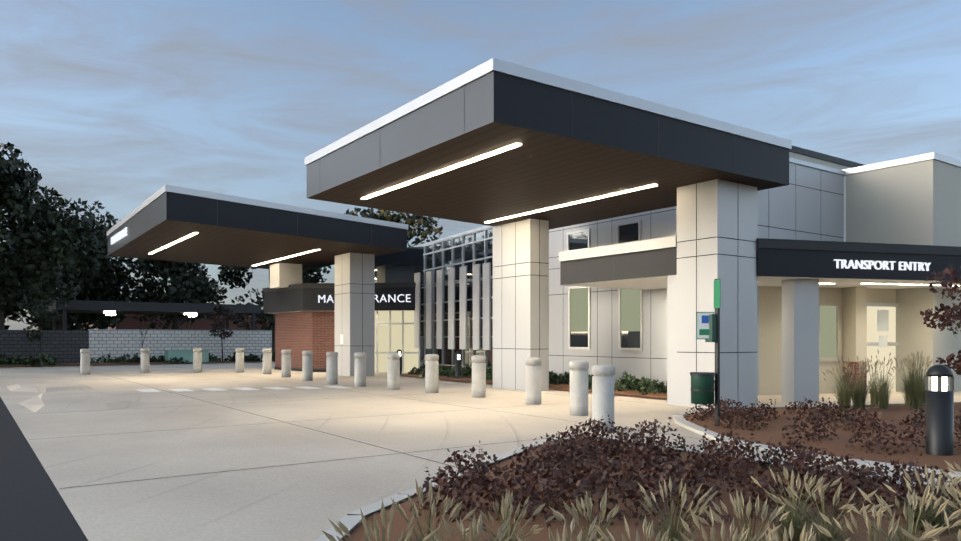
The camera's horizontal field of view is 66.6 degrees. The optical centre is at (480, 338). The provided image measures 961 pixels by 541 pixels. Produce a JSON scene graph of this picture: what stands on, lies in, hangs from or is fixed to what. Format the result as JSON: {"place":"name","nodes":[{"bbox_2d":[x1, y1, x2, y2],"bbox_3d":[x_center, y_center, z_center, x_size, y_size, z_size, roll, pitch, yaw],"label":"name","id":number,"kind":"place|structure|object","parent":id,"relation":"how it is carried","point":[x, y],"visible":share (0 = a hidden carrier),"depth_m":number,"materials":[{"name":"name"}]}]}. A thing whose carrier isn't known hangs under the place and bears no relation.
{"place":"outdoors","nodes":[
{"label":"outdoors","id":0,"kind":"place"},
{"bbox_2d":[0,397,87,540],"bbox_3d":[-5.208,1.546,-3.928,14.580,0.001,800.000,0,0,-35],"label":"road asphalt","id":1,"kind":"structure","parent":0,"point":[33,506],"depth_m":7.04,"materials":[{"name":"grey asphalt"}]},
{"bbox_2d":[84,314,274,348],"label":"building","id":2,"kind":"structure","parent":0,"point":[129,322],"depth_m":75.90,"materials":[{"name":"brick"}]},
{"bbox_2d":[0,362,960,540],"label":"concrete driveway","id":3,"kind":"structure","parent":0,"point":[306,500],"depth_m":11.11,"materials":[{"name":"beige concrete"}]},
{"bbox_2d":[22,298,62,362],"bbox_3d":[-23.914,-0.326,39.804,2.155,3.759,1.532,0,0,31],"label":"young tree","id":4,"kind":"object","parent":3,"relation":"on","point":[39,308],"visible":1,"depth_m":39.65,"materials":[{"name":"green plant"}]},
{"bbox_2d":[7,381,92,391],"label":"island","id":5,"kind":"structure","parent":3,"relation":"on","point":[41,386],"depth_m":21.89,"materials":[{"name":"paint"}]},
{"bbox_2d":[19,392,142,411],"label":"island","id":6,"kind":"structure","parent":3,"relation":"on","point":[63,402],"depth_m":16.52,"materials":[{"name":"paint"}]},
{"bbox_2d":[80,349,89,374],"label":"bollard","id":7,"kind":"object","parent":3,"relation":"on","point":[84,361],"visible":1,"depth_m":30.89,"materials":[{"name":"grey concrete"}]},
{"bbox_2d":[0,361,274,366],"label":"curb","id":8,"kind":"structure","parent":3,"relation":"on","point":[65,364],"depth_m":41.15,"materials":[{"name":"grey concrete"}]},
{"bbox_2d":[140,348,149,372],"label":"bollard","id":9,"kind":"object","parent":3,"relation":"on","point":[145,360],"visible":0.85,"depth_m":32.30,"materials":[{"name":"beige concrete"}]},
{"bbox_2d":[138,322,151,345],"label":"young bare tree","id":10,"kind":"object","parent":3,"relation":"on","point":[145,332],"visible":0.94,"depth_m":42.79,"materials":[{"name":"brown plant"}]},
{"bbox_2d":[165,350,209,363],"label":"utility box","id":11,"kind":"object","parent":3,"relation":"on","point":[187,355],"visible":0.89,"depth_m":43.58,"materials":[{"name":"teal metal"}]},
{"bbox_2d":[193,348,201,372],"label":"bollard","id":12,"kind":"object","parent":3,"relation":"on","point":[197,360],"visible":0.96,"depth_m":32.75,"materials":[{"name":"beige concrete"}]},
{"bbox_2d":[205,304,237,360],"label":"small tree","id":13,"kind":"object","parent":3,"relation":"on","point":[224,311],"visible":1,"depth_m":45.19,"materials":[{"name":"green plant"}]},
{"bbox_2d":[235,348,243,372],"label":"bollard","id":14,"kind":"object","parent":3,"relation":"on","point":[239,360],"visible":0.94,"depth_m":32.40,"materials":[{"name":"beige concrete"}]},
{"bbox_2d":[137,386,349,391],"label":"crosswalk markings","id":15,"kind":"object","parent":3,"relation":"on","point":[219,389],"visible":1,"depth_m":22.29,"materials":[{"name":"paint"}]},
{"bbox_2d":[106,185,407,375],"bbox_3d":[-9.288,-1.450,29.609,9.470,6.000,13.970,0,0,-35],"label":"entrance canopy","id":16,"kind":"object","parent":3,"relation":"on","point":[286,245],"visible":0.94,"depth_m":27.23,"materials":[{"name":"grey metal"}]},
{"bbox_2d":[111,227,126,244],"bbox_3d":[-13.827,-3.887,27.924,0.050,0.294,3.402,0,0,-35],"label":"canopy sign","id":17,"kind":"object","parent":16,"relation":"attached to","point":[121,234],"visible":1,"depth_m":27.63,"materials":[{"name":"white plastic"}]},
{"bbox_2d":[340,334,342,343],"bbox_3d":[-5.712,0.050,30.084,0.010,0.400,0.250,0,0,-35],"label":"sign","id":18,"kind":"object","parent":16,"relation":"attached to","point":[341,338],"depth_m":30.09,"materials":[{"name":"white plastic"}]},
{"bbox_2d":[262,349,271,373],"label":"bollard","id":19,"kind":"object","parent":3,"relation":"on","point":[267,361],"visible":0.88,"depth_m":31.06,"materials":[{"name":"beige concrete"}]},
{"bbox_2d":[281,350,290,376],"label":"bollard","id":20,"kind":"object","parent":3,"relation":"on","point":[286,363],"visible":0.96,"depth_m":28.66,"materials":[{"name":"grey concrete"}]},
{"bbox_2d":[302,351,312,380],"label":"bollard","id":21,"kind":"object","parent":3,"relation":"on","point":[307,365],"visible":0.96,"depth_m":26.27,"materials":[{"name":"grey concrete"}]},
{"bbox_2d":[326,352,337,384],"bbox_3d":[-4.947,1.003,24.363,0.388,1.095,0.388,0,0,-35],"label":"bollard","id":22,"kind":"object","parent":3,"relation":"on","point":[331,368],"visible":0.96,"depth_m":24.20,"materials":[{"name":"grey concrete"}]},
{"bbox_2d":[262,247,422,372],"bbox_3d":[-6.331,-1.250,34.672,5.730,5.600,8.640,0,0,-35],"label":"entrance","id":23,"kind":"object","parent":3,"relation":"on","point":[304,320],"visible":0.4,"depth_m":32.84,"materials":[{"name":"red brick"}]},
{"bbox_2d":[318,294,410,302],"bbox_3d":[-5.158,-1.750,32.358,4.200,0.350,0.050,0,0,8],"label":"sign lettering","id":24,"kind":"object","parent":23,"relation":"attached to","point":[389,297],"visible":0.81,"depth_m":32.22},
{"bbox_2d":[354,352,366,386],"bbox_3d":[-3.824,1.003,23.258,0.388,1.095,0.388,0,0,-35],"label":"bollard","id":25,"kind":"object","parent":3,"relation":"on","point":[360,369],"visible":0.9,"depth_m":23.10,"materials":[{"name":"grey concrete"}]},
{"bbox_2d":[387,353,399,389],"bbox_3d":[-2.603,1.003,21.892,0.388,1.095,0.388,0,0,-35],"label":"bollard","id":26,"kind":"object","parent":3,"relation":"on","point":[393,371],"visible":0.96,"depth_m":21.74,"materials":[{"name":"grey concrete"}]},
{"bbox_2d":[397,349,401,373],"bbox_3d":[-3.461,1.015,31.153,0.240,1.070,0.240,0,0,-35],"label":"path light","id":27,"kind":"object","parent":3,"relation":"on","point":[399,351],"visible":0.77,"depth_m":31.09,"materials":[{"name":"black metal"}]},
{"bbox_2d":[425,354,438,392],"bbox_3d":[-1.371,1.003,20.632,0.388,1.095,0.388,0,0,-35],"label":"bollard","id":28,"kind":"object","parent":3,"relation":"on","point":[431,373],"visible":0.96,"depth_m":20.48,"materials":[{"name":"grey concrete"}]},
{"bbox_2d":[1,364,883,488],"bbox_3d":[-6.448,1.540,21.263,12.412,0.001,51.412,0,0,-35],"label":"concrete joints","id":29,"kind":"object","parent":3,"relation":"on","point":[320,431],"visible":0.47,"depth_m":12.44,"materials":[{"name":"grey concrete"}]},
{"bbox_2d":[400,374,492,383],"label":"planting bed","id":30,"kind":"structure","parent":3,"relation":"on","point":[453,378],"depth_m":26.36,"materials":[{"name":"brown soil"}]},
{"bbox_2d":[455,351,461,377],"bbox_3d":[-0.810,1.015,26.635,0.240,1.070,0.240,0,0,-35],"label":"path light","id":31,"kind":"object","parent":30,"relation":"in","point":[458,364],"visible":0.98,"depth_m":26.55,"materials":[{"name":"black metal"}]},
{"bbox_2d":[408,363,666,394],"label":"green plants","id":32,"kind":"object","parent":30,"relation":"on","point":[643,385],"visible":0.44,"depth_m":22.36,"materials":[{"name":"green plant"}]},
{"bbox_2d":[413,225,492,368],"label":"curtain wall","id":33,"kind":"structure","parent":3,"relation":"on","point":[469,249],"depth_m":31.57,"materials":[{"name":"grey glass"}]},
{"bbox_2d":[414,262,492,349],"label":"vertical fins","id":34,"kind":"object","parent":33,"relation":"attached to","point":[462,282],"visible":0.77,"depth_m":29.51,"materials":[{"name":"grey metal"}]},
{"bbox_2d":[471,355,485,397],"bbox_3d":[-0.045,1.003,19.083,0.388,1.095,0.388,0,0,-35],"label":"bollard","id":35,"kind":"object","parent":3,"relation":"on","point":[478,376],"visible":0.94,"depth_m":18.93,"materials":[{"name":"grey concrete"}]},
{"bbox_2d":[525,357,541,404],"bbox_3d":[1.240,1.003,17.090,0.388,1.095,0.388,0,0,-35],"label":"bollard","id":36,"kind":"object","parent":3,"relation":"on","point":[533,381],"visible":0.96,"depth_m":16.93,"materials":[{"name":"grey concrete"}]},
{"bbox_2d":[305,58,791,408],"bbox_3d":[0.976,-1.450,17.760,8.370,6.000,9.170,0,0,-35],"label":"entrance canopy","id":37,"kind":"object","parent":3,"relation":"on","point":[522,160],"visible":0.85,"depth_m":16.03,"materials":[{"name":"grey metal"}]},
{"bbox_2d":[569,361,588,415],"bbox_3d":[1.967,1.003,14.604,0.388,1.095,0.389,0,0,-35],"label":"bollard","id":38,"kind":"object","parent":3,"relation":"on","point":[578,389],"visible":0.94,"depth_m":14.44,"materials":[{"name":"grey concrete"}]},
{"bbox_2d":[592,365,614,430],"bbox_3d":[2.070,1.003,12.326,0.388,1.095,0.389,0,0,-35],"label":"bollard","id":39,"kind":"object","parent":3,"relation":"on","point":[602,390],"visible":0.9,"depth_m":12.17,"materials":[{"name":"grey concrete"}]},
{"bbox_2d":[549,384,666,398],"bbox_3d":[3.656,1.449,21.549,2.450,0.102,7.600,0,0,-35],"label":"planting bed","id":40,"kind":"object","parent":3,"relation":"on","point":[622,392],"visible":0.12,"depth_m":19.42,"materials":[{"name":"brown soil"}]},
{"bbox_2d":[314,435,960,540],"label":"bed","id":41,"kind":"object","parent":3,"relation":"on","point":[350,520],"visible":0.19,"depth_m":5.95,"materials":[{"name":"brown soil"}]},
{"bbox_2d":[322,460,960,540],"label":"fountain grass","id":42,"kind":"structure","parent":41,"relation":"on","point":[793,529],"depth_m":4.59,"materials":[{"name":"beige"}]},
{"bbox_2d":[410,412,960,534],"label":"shrubs","id":43,"kind":"object","parent":41,"relation":"on","point":[567,450],"visible":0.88,"depth_m":6.88,"materials":[{"name":"brown plant"}]},
{"bbox_2d":[549,145,960,394],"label":"building","id":44,"kind":"structure","parent":3,"relation":"on","point":[914,200],"depth_m":21.50,"materials":[{"name":"grey paint"}]},
{"bbox_2d":[559,236,676,289],"bbox_3d":[4.692,-1.900,19.361,3.380,0.900,4.030,0,0,-35],"label":"canopy","id":45,"kind":"object","parent":44,"relation":"attached to","point":[648,264],"visible":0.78,"depth_m":18.39,"materials":[{"name":"grey metal"}]},
{"bbox_2d":[673,402,960,480],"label":"bed","id":46,"kind":"object","parent":3,"relation":"on","point":[896,413],"visible":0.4,"depth_m":11.00,"materials":[{"name":"brown soil"}]},
{"bbox_2d":[690,279,720,425],"bbox_3d":[3.787,0.275,12.302,0.504,2.550,0.410,0,0,21],"label":"sign post","id":47,"kind":"object","parent":46,"relation":"on","point":[702,389],"visible":1,"depth_m":12.27,"materials":[{"name":"green metal"}]},
{"bbox_2d":[683,394,960,454],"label":"shrubs","id":48,"kind":"object","parent":46,"relation":"on","point":[868,420],"visible":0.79,"depth_m":11.60,"materials":[{"name":"brown plant"}]},
{"bbox_2d":[925,364,953,455],"bbox_3d":[5.769,0.940,9.184,0.300,1.220,0.300,0,0,-35],"label":"path light","id":49,"kind":"object","parent":46,"relation":"on","point":[939,419],"visible":0.98,"depth_m":9.08,"materials":[{"name":"black metal"}]},
{"bbox_2d":[756,238,960,402],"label":"transport entry","id":50,"kind":"object","parent":3,"relation":"on","point":[820,312],"visible":0.62,"depth_m":17.98,"materials":[{"name":"white painted wall"},{"name":"dark metal"},{"name":"glass"}]},
{"bbox_2d":[834,259,930,270],"bbox_3d":[9.647,-1.742,17.493,2.808,0.210,0.052,0,0,-15],"label":"sign lettering","id":51,"kind":"object","parent":50,"relation":"attached to","point":[883,265],"visible":0.9,"depth_m":17.45},
{"bbox_2d":[0,0,960,329],"label":"sky","id":52,"kind":"structure","parent":0,"point":[114,103],"materials":[{"name":"blue"}]},
{"bbox_2d":[822,350,934,410],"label":"fountain grass","id":53,"kind":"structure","parent":0,"point":[914,391],"depth_m":15.17,"materials":[{"name":"green plant"}]},
{"bbox_2d":[920,263,960,374],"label":"maple","id":54,"kind":"object","parent":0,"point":[947,322],"visible":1,"depth_m":14.55,"materials":[{"name":"brown plant"}]},
{"label":"ground","id":55,"kind":"structure","parent":0,"visible":0},
{"bbox_2d":[3,258,26,320],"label":"tree","id":56,"kind":"object","parent":55,"relation":"on","point":[14,315],"visible":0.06,"depth_m":58.12,"materials":[{"name":"green plant"}]},
{"bbox_2d":[0,142,115,329],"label":"tree","id":57,"kind":"object","parent":55,"relation":"on","point":[36,235],"visible":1,"depth_m":41.47,"materials":[{"name":"green plant"}]},
{"bbox_2d":[3,212,132,329],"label":"tree","id":58,"kind":"object","parent":55,"relation":"on","point":[91,266],"visible":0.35,"depth_m":57.57,"materials":[{"name":"green plant"}]},
{"bbox_2d":[4,253,136,329],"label":"tree","id":59,"kind":"object","parent":55,"relation":"on","point":[99,321],"visible":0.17,"depth_m":61.91,"materials":[{"name":"green plant"}]},
{"bbox_2d":[0,329,271,362],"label":"block wall","id":60,"kind":"structure","parent":55,"relation":"on","point":[63,346],"depth_m":43.38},
{"bbox_2d":[0,349,274,366],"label":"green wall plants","id":61,"kind":"object","parent":55,"relation":"on","point":[41,358],"depth_m":41.90,"materials":[{"name":"green plant"}]},
{"bbox_2d":[46,300,260,329],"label":"carport","id":62,"kind":"object","parent":55,"relation":"on","point":[111,308],"visible":0.69,"depth_m":49.49,"materials":[{"name":"black metal"}]},
{"bbox_2d":[111,257,227,329],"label":"tree","id":63,"kind":"object","parent":55,"relation":"on","point":[192,284],"visible":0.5,"depth_m":62.87,"materials":[{"name":"green plant"}]},
{"bbox_2d":[218,265,331,354],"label":"tree","id":64,"kind":"object","parent":55,"relation":"on","point":[229,279],"visible":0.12,"depth_m":64.21,"materials":[{"name":"green plant"}]},
{"bbox_2d":[344,207,442,246],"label":"tree","id":65,"kind":"object","parent":55,"relation":"on","point":[422,221],"visible":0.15,"depth_m":62.08,"materials":[{"name":"green plant"}]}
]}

